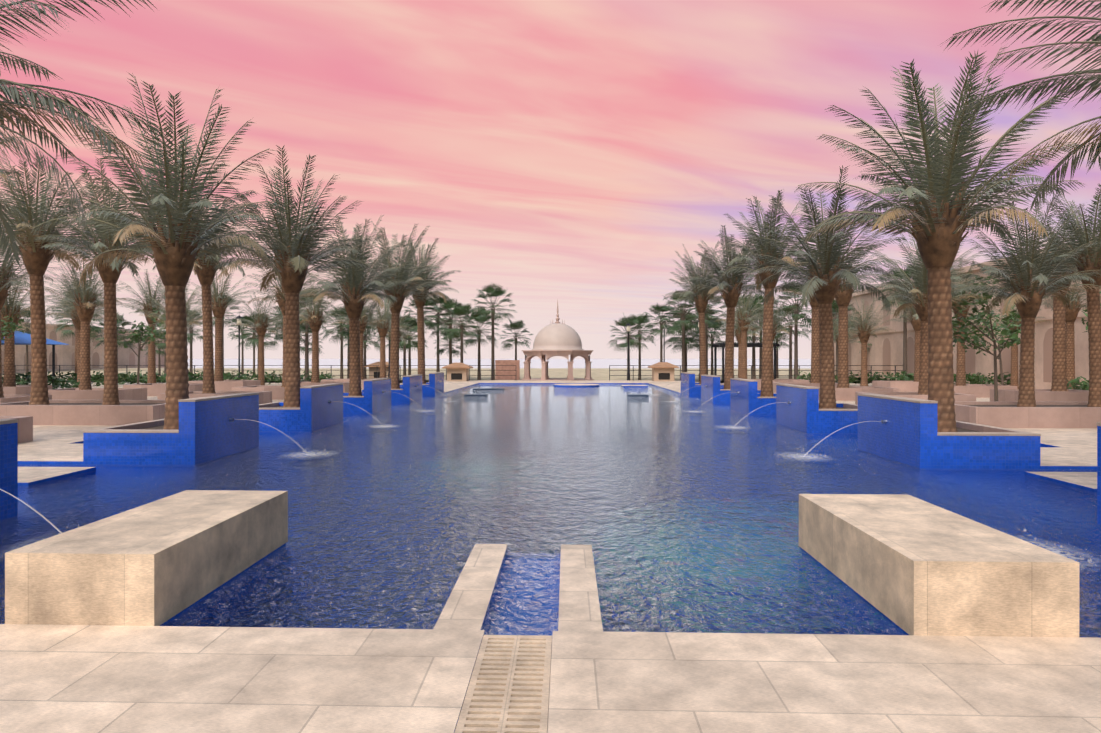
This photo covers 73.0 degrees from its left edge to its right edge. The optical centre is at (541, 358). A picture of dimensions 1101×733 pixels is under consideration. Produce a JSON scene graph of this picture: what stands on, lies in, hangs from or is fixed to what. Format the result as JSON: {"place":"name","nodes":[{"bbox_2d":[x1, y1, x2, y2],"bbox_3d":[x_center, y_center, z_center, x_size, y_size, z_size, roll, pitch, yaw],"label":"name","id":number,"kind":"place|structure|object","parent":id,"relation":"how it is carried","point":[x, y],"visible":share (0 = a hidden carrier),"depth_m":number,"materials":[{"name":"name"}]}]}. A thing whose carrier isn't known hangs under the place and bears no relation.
{"place":"outdoors","nodes":[
{"label":"outdoors","id":0,"kind":"place"},
{"bbox_2d":[2,368,896,380],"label":"railing","id":1,"kind":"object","parent":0,"point":[599,373],"depth_m":85.45,"materials":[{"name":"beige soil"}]},
{"bbox_2d":[52,291,103,335],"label":"palm tree","id":2,"kind":"object","parent":1,"relation":"on","point":[92,328],"visible":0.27,"depth_m":60.32,"materials":[{"name":"green plant"}]},
{"bbox_2d":[1,322,163,373],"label":"hotel wing","id":3,"kind":"structure","parent":1,"relation":"on","point":[64,354],"depth_m":93.45,"materials":[{"name":"beige paint"}]},
{"bbox_2d":[187,309,214,375],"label":"fan palm","id":4,"kind":"object","parent":1,"relation":"on","point":[190,333],"visible":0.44,"depth_m":61.97,"materials":[{"name":"green plant"}]},
{"bbox_2d":[227,314,252,375],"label":"fan palm","id":5,"kind":"object","parent":1,"relation":"on","point":[242,362],"visible":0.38,"depth_m":76.47,"materials":[{"name":"green plant"}]},
{"bbox_2d":[237,313,282,374],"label":"fan palm","id":6,"kind":"object","parent":1,"relation":"on","point":[271,343],"visible":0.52,"depth_m":63.37,"materials":[{"name":"green plant"}]},
{"bbox_2d":[321,306,349,378],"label":"fan palm","id":7,"kind":"object","parent":1,"relation":"on","point":[327,331],"visible":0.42,"depth_m":63.94,"materials":[{"name":"green plant"}]},
{"bbox_2d":[342,315,385,378],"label":"fan palm","id":8,"kind":"object","parent":1,"relation":"on","point":[374,344],"visible":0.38,"depth_m":59.82,"materials":[{"name":"green plant"}]},
{"bbox_2d":[385,312,426,374],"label":"fan palm","id":9,"kind":"object","parent":1,"relation":"on","point":[402,346],"visible":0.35,"depth_m":63.28,"materials":[{"name":"green plant"}]},
{"bbox_2d":[404,298,441,333],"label":"fan palm","id":10,"kind":"object","parent":1,"relation":"on","point":[428,323],"visible":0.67,"depth_m":63.04,"materials":[{"name":"green plant"}]},
{"bbox_2d":[416,295,459,371],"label":"fan palm","id":11,"kind":"object","parent":1,"relation":"on","point":[441,300],"visible":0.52,"depth_m":68.20,"materials":[{"name":"green plant"}]},
{"bbox_2d":[434,327,465,356],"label":"fan palm","id":12,"kind":"object","parent":1,"relation":"on","point":[454,352],"visible":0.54,"depth_m":66.35,"materials":[{"name":"green plant"}]},
{"bbox_2d":[425,298,475,363],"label":"fan palm","id":13,"kind":"object","parent":1,"relation":"on","point":[447,305],"visible":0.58,"depth_m":64.55,"materials":[{"name":"green plant"}]},
{"bbox_2d":[1,365,902,380],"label":"fence","id":14,"kind":"object","parent":1,"relation":"on","point":[680,370],"visible":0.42,"depth_m":57.09,"materials":[{"name":"grey metal"}]},
{"bbox_2d":[438,303,482,362],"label":"fan palm","id":15,"kind":"object","parent":1,"relation":"on","point":[463,311],"visible":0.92,"depth_m":61.02,"materials":[{"name":"green plant"}]},
{"bbox_2d":[457,305,499,379],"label":"fan palm","id":16,"kind":"object","parent":1,"relation":"on","point":[466,341],"visible":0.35,"depth_m":67.04,"materials":[{"name":"green plant"}]},
{"bbox_2d":[471,282,514,379],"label":"fan palm","id":17,"kind":"object","parent":1,"relation":"on","point":[491,291],"visible":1,"depth_m":63.49,"materials":[{"name":"green plant"}]},
{"bbox_2d":[495,360,519,379],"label":"brown screen wall","id":18,"kind":"structure","parent":1,"relation":"on","point":[508,362],"depth_m":58.39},
{"bbox_2d":[499,320,532,359],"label":"fan palm","id":19,"kind":"object","parent":1,"relation":"on","point":[518,325],"visible":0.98,"depth_m":65.86,"materials":[{"name":"green plant"}]},
{"bbox_2d":[521,300,593,380],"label":"dome pavilion","id":20,"kind":"structure","parent":1,"relation":"on","point":[557,338],"depth_m":57.94,"materials":[{"name":"stone"}]},
{"bbox_2d":[608,313,649,372],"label":"fan palm","id":21,"kind":"object","parent":1,"relation":"on","point":[625,321],"visible":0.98,"depth_m":63.55,"materials":[{"name":"green plant"}]},
{"bbox_2d":[623,313,656,379],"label":"fan palm","id":22,"kind":"object","parent":1,"relation":"on","point":[643,319],"visible":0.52,"depth_m":67.10,"materials":[{"name":"green plant"}]},
{"bbox_2d":[643,303,680,361],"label":"fan palm","id":23,"kind":"object","parent":1,"relation":"on","point":[657,308],"visible":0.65,"depth_m":62.76,"materials":[{"name":"green plant"}]},
{"bbox_2d":[662,304,698,348],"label":"fan palm","id":24,"kind":"object","parent":1,"relation":"on","point":[694,341],"visible":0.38,"depth_m":64.88,"materials":[{"name":"green plant"}]},
{"bbox_2d":[665,319,698,371],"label":"fan palm","id":25,"kind":"object","parent":1,"relation":"on","point":[680,346],"visible":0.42,"depth_m":65.82,"materials":[{"name":"green plant"}]},
{"bbox_2d":[656,289,712,371],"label":"fan palm","id":26,"kind":"object","parent":1,"relation":"on","point":[682,320],"visible":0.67,"depth_m":59.14,"materials":[{"name":"green plant"}]},
{"bbox_2d":[686,295,725,374],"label":"fan palm","id":27,"kind":"object","parent":1,"relation":"on","point":[710,319],"visible":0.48,"depth_m":62.07,"materials":[{"name":"green plant"}]},
{"bbox_2d":[696,316,725,374],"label":"fan palm","id":28,"kind":"object","parent":1,"relation":"on","point":[712,338],"visible":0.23,"depth_m":70.02,"materials":[{"name":"green plant"}]},
{"bbox_2d":[711,342,779,380],"bbox_3d":[16.208,0.443,59.451,4.600,3.370,4.000,0,0,2],"label":"beach pergola","id":29,"kind":"object","parent":1,"relation":"on","point":[751,344],"visible":0.6,"depth_m":57.94,"materials":[{"name":"brown"}]},
{"bbox_2d":[734,300,779,378],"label":"fan palm","id":30,"kind":"object","parent":1,"relation":"on","point":[753,339],"visible":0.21,"depth_m":59.26,"materials":[{"name":"green plant"}]},
{"bbox_2d":[751,293,781,378],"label":"fan palm","id":31,"kind":"object","parent":1,"relation":"on","point":[760,348],"visible":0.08,"depth_m":67.71,"materials":[{"name":"green plant"}]},
{"bbox_2d":[773,302,809,378],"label":"fan palm","id":32,"kind":"object","parent":1,"relation":"on","point":[790,330],"visible":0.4,"depth_m":62.41,"materials":[{"name":"green plant"}]},
{"bbox_2d":[832,299,860,380],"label":"fan palm","id":33,"kind":"object","parent":1,"relation":"on","point":[834,305],"visible":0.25,"depth_m":60.34,"materials":[{"name":"green plant"}]},
{"bbox_2d":[188,359,810,367],"bbox_3d":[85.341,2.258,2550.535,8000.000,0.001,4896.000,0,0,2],"label":"sea water","id":34,"kind":"structure","parent":0,"point":[577,363],"depth_m":416.98,"materials":[{"name":"white liquid"}]},
{"bbox_2d":[0,380,1100,732],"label":"paved deck","id":35,"kind":"structure","parent":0,"point":[178,680],"depth_m":3.95,"materials":[{"name":"beige stone"}]},
{"bbox_2d":[1,315,23,339],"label":"young tree","id":36,"kind":"object","parent":35,"relation":"on","point":[12,325],"visible":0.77,"depth_m":30.46,"materials":[{"name":"green plant"}]},
{"bbox_2d":[1,330,68,386],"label":"parasol","id":37,"kind":"object","parent":35,"relation":"on","point":[22,338],"visible":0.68,"depth_m":43.31,"materials":[{"name":"blue fabric"}]},
{"bbox_2d":[45,275,103,379],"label":"date palm","id":38,"kind":"object","parent":35,"relation":"on","point":[76,337],"visible":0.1,"depth_m":45.39,"materials":[{"name":"green plant"}]},
{"bbox_2d":[44,263,126,387],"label":"date palm","id":39,"kind":"object","parent":35,"relation":"on","point":[74,316],"visible":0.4,"depth_m":36.84,"materials":[{"name":"green plant"}]},
{"bbox_2d":[91,312,135,371],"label":"fan palm","id":40,"kind":"object","parent":35,"relation":"on","point":[121,322],"visible":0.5,"depth_m":56.95,"materials":[{"name":"green plant"}]},
{"bbox_2d":[117,308,165,383],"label":"young tree","id":41,"kind":"object","parent":35,"relation":"on","point":[137,338],"visible":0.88,"depth_m":38.92,"materials":[{"name":"green plant"}]},
{"bbox_2d":[116,269,188,382],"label":"date palm","id":42,"kind":"object","parent":35,"relation":"on","point":[151,375],"visible":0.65,"depth_m":42.54,"materials":[{"name":"green plant"}]},
{"bbox_2d":[201,293,244,371],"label":"palm tree","id":43,"kind":"object","parent":35,"relation":"on","point":[230,320],"visible":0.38,"depth_m":54.98,"materials":[{"name":"green plant"}]},
{"bbox_2d":[160,543,285,625],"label":"block base trim","id":44,"kind":"structure","parent":35,"relation":"on","point":[213,591],"depth_m":5.55,"materials":[{"name":"blue tile"}]},
{"bbox_2d":[5,490,287,625],"bbox_3d":[-2.873,1.463,5.801,0.960,0.470,2.240,0,0,2],"label":"stone bench","id":45,"kind":"object","parent":44,"relation":"on","point":[159,562],"visible":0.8,"depth_m":4.91,"materials":[{"name":"beige stone"}]},
{"bbox_2d":[235,292,282,384],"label":"date palm","id":46,"kind":"object","parent":35,"relation":"on","point":[261,325],"visible":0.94,"depth_m":44.11,"materials":[{"name":"green plant"}]},
{"bbox_2d":[279,288,335,380],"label":"palm tree","id":47,"kind":"object","parent":35,"relation":"on","point":[306,329],"visible":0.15,"depth_m":55.17,"materials":[{"name":"green plant"}]},
{"bbox_2d":[364,362,399,378],"bbox_3d":[-12.799,0.968,59.725,2.400,1.420,2.000,0,0,2],"label":"small hut","id":48,"kind":"object","parent":35,"relation":"on","point":[372,370],"visible":0.54,"depth_m":59.04,"materials":[{"name":"beige"}]},
{"bbox_2d":[368,302,409,377],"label":"date palm","id":49,"kind":"object","parent":35,"relation":"on","point":[383,329],"visible":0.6,"depth_m":47.32,"materials":[{"name":"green plant"}]},
{"bbox_2d":[371,308,415,344],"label":"date palm","id":50,"kind":"object","parent":35,"relation":"on","point":[403,334],"visible":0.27,"depth_m":52.99,"materials":[{"name":"green plant"}]},
{"bbox_2d":[442,363,472,380],"bbox_3d":[-6.238,0.993,55.452,2.050,1.370,1.900,0,0,2],"label":"small kiosk","id":51,"kind":"object","parent":35,"relation":"on","point":[457,371],"visible":1,"depth_m":54.80,"materials":[{"name":"beige"}]},
{"bbox_2d":[454,635,551,732],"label":"drain grate","id":52,"kind":"object","parent":35,"relation":"on","point":[508,690],"visible":1,"depth_m":3.80,"materials":[{"name":"stone"}]},
{"bbox_2d":[2,370,1088,389],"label":"hedge shrubs","id":53,"kind":"object","parent":35,"relation":"on","point":[98,378],"visible":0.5,"depth_m":44.90,"materials":[{"name":"green plant"}]},
{"bbox_2d":[0,384,1100,637],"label":"pool water","id":54,"kind":"structure","parent":35,"relation":"in","point":[676,514],"depth_m":8.62,"materials":[{"name":"blue liquid"}]},
{"bbox_2d":[0,381,886,532],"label":"fountain jets","id":55,"kind":"object","parent":54,"relation":"on","point":[232,420],"visible":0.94,"depth_m":13.30,"materials":[{"name":"white"}]},
{"bbox_2d":[0,372,1100,524],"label":"fountain units","id":56,"kind":"object","parent":35,"relation":"on","point":[907,433],"visible":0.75,"depth_m":12.85,"materials":[{"name":"blue tile"}]},
{"bbox_2d":[0,0,168,267],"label":"date palm","id":57,"kind":"object","parent":56,"relation":"on","point":[44,101],"visible":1,"depth_m":7.93,"materials":[{"name":"green plant"}]},
{"bbox_2d":[29,71,287,429],"bbox_3d":[-6.460,-1.731,13.070,4.071,6.018,4.034,0,0,8],"label":"date palm","id":58,"kind":"object","parent":56,"relation":"on","point":[176,243],"visible":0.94,"depth_m":12.78,"materials":[{"name":"green plant"}]},
{"bbox_2d":[198,145,385,407],"bbox_3d":[-6.413,-1.896,18.417,4.300,6.347,4.245,0,0,19],"label":"date palm","id":59,"kind":"object","parent":56,"relation":"on","point":[291,265],"visible":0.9,"depth_m":18.39,"materials":[{"name":"green plant"}]},
{"bbox_2d":[299,215,412,395],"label":"date palm","id":60,"kind":"object","parent":56,"relation":"on","point":[355,286],"visible":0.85,"depth_m":23.83,"materials":[{"name":"green plant"}]},
{"bbox_2d":[341,221,448,388],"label":"date palm","id":61,"kind":"object","parent":56,"relation":"on","point":[398,295],"visible":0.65,"depth_m":29.43,"materials":[{"name":"green plant"}]},
{"bbox_2d":[387,238,460,383],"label":"date palm","id":62,"kind":"object","parent":56,"relation":"on","point":[421,334],"visible":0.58,"depth_m":34.88,"materials":[{"name":"green plant"}]},
{"bbox_2d":[663,241,741,383],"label":"date palm","id":63,"kind":"object","parent":56,"relation":"on","point":[701,300],"visible":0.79,"depth_m":34.49,"materials":[{"name":"green plant"}]},
{"bbox_2d":[679,223,784,388],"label":"date palm","id":64,"kind":"object","parent":56,"relation":"on","point":[730,288],"visible":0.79,"depth_m":28.95,"materials":[{"name":"green plant"}]},
{"bbox_2d":[717,190,824,396],"bbox_3d":[7.344,-1.982,23.637,3.638,6.521,3.823,0,0,-6],"label":"date palm","id":65,"kind":"object","parent":56,"relation":"on","point":[767,248],"visible":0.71,"depth_m":23.49,"materials":[{"name":"green plant"}]},
{"bbox_2d":[734,165,913,408],"bbox_3d":[6.827,-1.595,18.184,3.870,5.746,4.110,0,0,-15],"label":"date palm","id":66,"kind":"object","parent":56,"relation":"on","point":[824,281],"visible":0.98,"depth_m":17.97,"materials":[{"name":"green plant"}]},
{"bbox_2d":[795,44,1084,431],"bbox_3d":[6.616,-1.978,12.789,4.448,6.512,4.510,0,0,-8],"label":"date palm","id":67,"kind":"object","parent":56,"relation":"on","point":[940,218],"visible":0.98,"depth_m":12.32,"materials":[{"name":"green plant"}]},
{"bbox_2d":[938,0,1100,213],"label":"date palm","id":68,"kind":"object","parent":56,"relation":"on","point":[1095,84],"visible":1,"depth_m":7.62,"materials":[{"name":"green plant"}]},
{"bbox_2d":[0,379,1100,442],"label":"stone planters","id":69,"kind":"object","parent":35,"relation":"on","point":[1051,409],"visible":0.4,"depth_m":20.33,"materials":[{"name":"stone"}]},
{"bbox_2d":[0,132,29,225],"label":"date palm","id":70,"kind":"object","parent":69,"relation":"on","point":[3,175],"visible":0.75,"depth_m":15.39,"materials":[{"name":"green plant"}]},
{"bbox_2d":[1,264,54,386],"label":"date palm","id":71,"kind":"object","parent":69,"relation":"on","point":[12,308],"visible":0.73,"depth_m":31.70,"materials":[{"name":"green plant"}]},
{"bbox_2d":[0,209,64,397],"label":"date palm","id":72,"kind":"object","parent":69,"relation":"on","point":[6,275],"visible":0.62,"depth_m":23.19,"materials":[{"name":"green plant"}]},
{"bbox_2d":[0,149,102,404],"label":"date palm","id":73,"kind":"object","parent":69,"relation":"on","point":[37,258],"visible":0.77,"depth_m":19.45,"materials":[{"name":"green plant"}]},
{"bbox_2d":[44,249,130,389],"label":"date palm","id":74,"kind":"object","parent":69,"relation":"on","point":[85,304],"visible":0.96,"depth_m":28.51,"materials":[{"name":"green plant"}]},
{"bbox_2d":[28,157,153,404],"bbox_3d":[-11.550,-1.952,19.737,3.587,6.420,3.810,0,0,13],"label":"date palm","id":75,"kind":"object","parent":69,"relation":"on","point":[110,275],"visible":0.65,"depth_m":19.64,"materials":[{"name":"green plant"}]},
{"bbox_2d":[129,275,215,332],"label":"date palm","id":76,"kind":"object","parent":69,"relation":"on","point":[187,310],"visible":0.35,"depth_m":34.12,"materials":[{"name":"green plant"}]},
{"bbox_2d":[142,186,263,393],"bbox_3d":[-11.768,-2.286,25.864,3.747,7.089,3.937,0,0,-5],"label":"date palm","id":77,"kind":"object","parent":69,"relation":"on","point":[204,269],"visible":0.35,"depth_m":25.71,"materials":[{"name":"green plant"}]},
{"bbox_2d":[187,269,251,380],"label":"date palm","id":78,"kind":"object","parent":69,"relation":"on","point":[219,306],"visible":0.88,"depth_m":39.49,"materials":[{"name":"green plant"}]},
{"bbox_2d":[245,246,335,386],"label":"date palm","id":79,"kind":"object","parent":69,"relation":"on","point":[280,295],"visible":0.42,"depth_m":31.16,"materials":[{"name":"green plant"}]},
{"bbox_2d":[299,277,348,382],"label":"date palm","id":80,"kind":"object","parent":69,"relation":"on","point":[315,318],"visible":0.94,"depth_m":36.71,"materials":[{"name":"green plant"}]},
{"bbox_2d":[331,290,387,379],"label":"date palm","id":81,"kind":"object","parent":69,"relation":"on","point":[363,320],"visible":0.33,"depth_m":42.18,"materials":[{"name":"green plant"}]},
{"bbox_2d":[740,296,803,379],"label":"date palm","id":82,"kind":"object","parent":69,"relation":"on","point":[775,325],"visible":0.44,"depth_m":41.34,"materials":[{"name":"green plant"}]},
{"bbox_2d":[777,248,847,382],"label":"date palm","id":83,"kind":"object","parent":69,"relation":"on","point":[815,354],"visible":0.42,"depth_m":35.87,"materials":[{"name":"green plant"}]},
{"bbox_2d":[799,233,889,387],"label":"date palm","id":84,"kind":"object","parent":69,"relation":"on","point":[843,297],"visible":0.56,"depth_m":30.39,"materials":[{"name":"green plant"}]},
{"bbox_2d":[881,282,922,381],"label":"date palm","id":85,"kind":"object","parent":69,"relation":"on","point":[915,321],"visible":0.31,"depth_m":38.32,"materials":[{"name":"green plant"}]},
{"bbox_2d":[864,233,996,394],"bbox_3d":[13.047,-1.653,24.883,4.109,5.823,4.166,0,0,1],"label":"date palm","id":86,"kind":"object","parent":69,"relation":"on","point":[919,300],"visible":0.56,"depth_m":24.90,"materials":[{"name":"green plant"}]},
{"bbox_2d":[951,257,994,385],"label":"date palm","id":87,"kind":"object","parent":69,"relation":"on","point":[960,371],"visible":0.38,"depth_m":32.80,"materials":[{"name":"green plant"}]},
{"bbox_2d":[950,191,1100,406],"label":"date palm","id":88,"kind":"object","parent":69,"relation":"on","point":[1027,293],"visible":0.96,"depth_m":18.85,"materials":[{"name":"green plant"}]},
{"bbox_2d":[1004,203,1092,391],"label":"date palm","id":89,"kind":"object","parent":69,"relation":"on","point":[1059,380],"visible":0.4,"depth_m":27.27,"materials":[{"name":"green plant"}]},
{"bbox_2d":[1013,184,1100,406],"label":"date palm","id":90,"kind":"object","parent":69,"relation":"on","point":[1091,260],"visible":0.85,"depth_m":19.00,"materials":[{"name":"green plant"}]},
{"bbox_2d":[648,362,678,380],"bbox_3d":[9.073,0.978,55.538,2.100,1.400,1.900,0,0,2],"label":"small kiosk","id":91,"kind":"object","parent":35,"relation":"on","point":[662,371],"visible":1,"depth_m":54.89,"materials":[{"name":"beige"}]},
{"bbox_2d":[715,302,761,377],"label":"date palm","id":92,"kind":"object","parent":35,"relation":"on","point":[737,334],"visible":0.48,"depth_m":51.52,"materials":[{"name":"green plant"}]},
{"bbox_2d":[715,286,763,378],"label":"date palm","id":93,"kind":"object","parent":35,"relation":"on","point":[741,313],"visible":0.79,"depth_m":46.01,"materials":[{"name":"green plant"}]},
{"bbox_2d":[773,280,811,378],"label":"palm tree","id":94,"kind":"object","parent":35,"relation":"on","point":[796,315],"visible":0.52,"depth_m":54.67,"materials":[{"name":"green plant"}]},
{"bbox_2d":[800,547,908,634],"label":"block base trim","id":95,"kind":"structure","parent":35,"relation":"on","point":[864,600],"depth_m":5.39,"materials":[{"name":"blue tile"}]},
{"bbox_2d":[799,494,1078,636],"bbox_3d":[2.784,1.463,5.611,0.980,0.470,2.240,0,0,2],"label":"stone bench","id":96,"kind":"object","parent":95,"relation":"on","point":[909,564],"visible":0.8,"depth_m":4.68,"materials":[{"name":"beige stone"}]},
{"bbox_2d":[833,295,895,385],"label":"date palm","id":97,"kind":"object","parent":35,"relation":"on","point":[864,332],"visible":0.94,"depth_m":43.45,"materials":[{"name":"green plant"}]},
{"bbox_2d":[876,263,914,374],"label":"fan palm","id":98,"kind":"object","parent":35,"relation":"on","point":[904,335],"visible":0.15,"depth_m":54.55,"materials":[{"name":"green plant"}]},
{"bbox_2d":[832,238,1100,388],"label":"hotel wing","id":99,"kind":"structure","parent":35,"relation":"on","point":[886,348],"depth_m":46.89,"materials":[{"name":"beige paint"}]},
{"bbox_2d":[952,309,1020,384],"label":"young tree","id":100,"kind":"object","parent":35,"relation":"on","point":[996,331],"visible":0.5,"depth_m":35.23,"materials":[{"name":"green plant"}]},
{"bbox_2d":[951,276,1040,401],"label":"young tree","id":101,"kind":"object","parent":35,"relation":"on","point":[1013,316],"visible":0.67,"depth_m":25.40,"materials":[{"name":"green plant"}]},
{"bbox_2d":[986,297,1050,388],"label":"date palm","id":102,"kind":"object","parent":35,"relation":"on","point":[1014,368],"visible":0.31,"depth_m":40.08,"materials":[{"name":"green plant"}]},
{"bbox_2d":[1042,275,1099,388],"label":"date palm","id":103,"kind":"object","parent":35,"relation":"on","point":[1072,310],"visible":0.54,"depth_m":34.93,"materials":[{"name":"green plant"}]},
{"bbox_2d":[0,0,1100,358],"label":"sky","id":104,"kind":"structure","parent":0,"point":[569,152],"materials":[{"name":"pink"}]},
{"bbox_2d":[832,308,860,344],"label":"date palm","id":105,"kind":"object","parent":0,"point":[836,334],"visible":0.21,"depth_m":48.84,"materials":[{"name":"green plant"}]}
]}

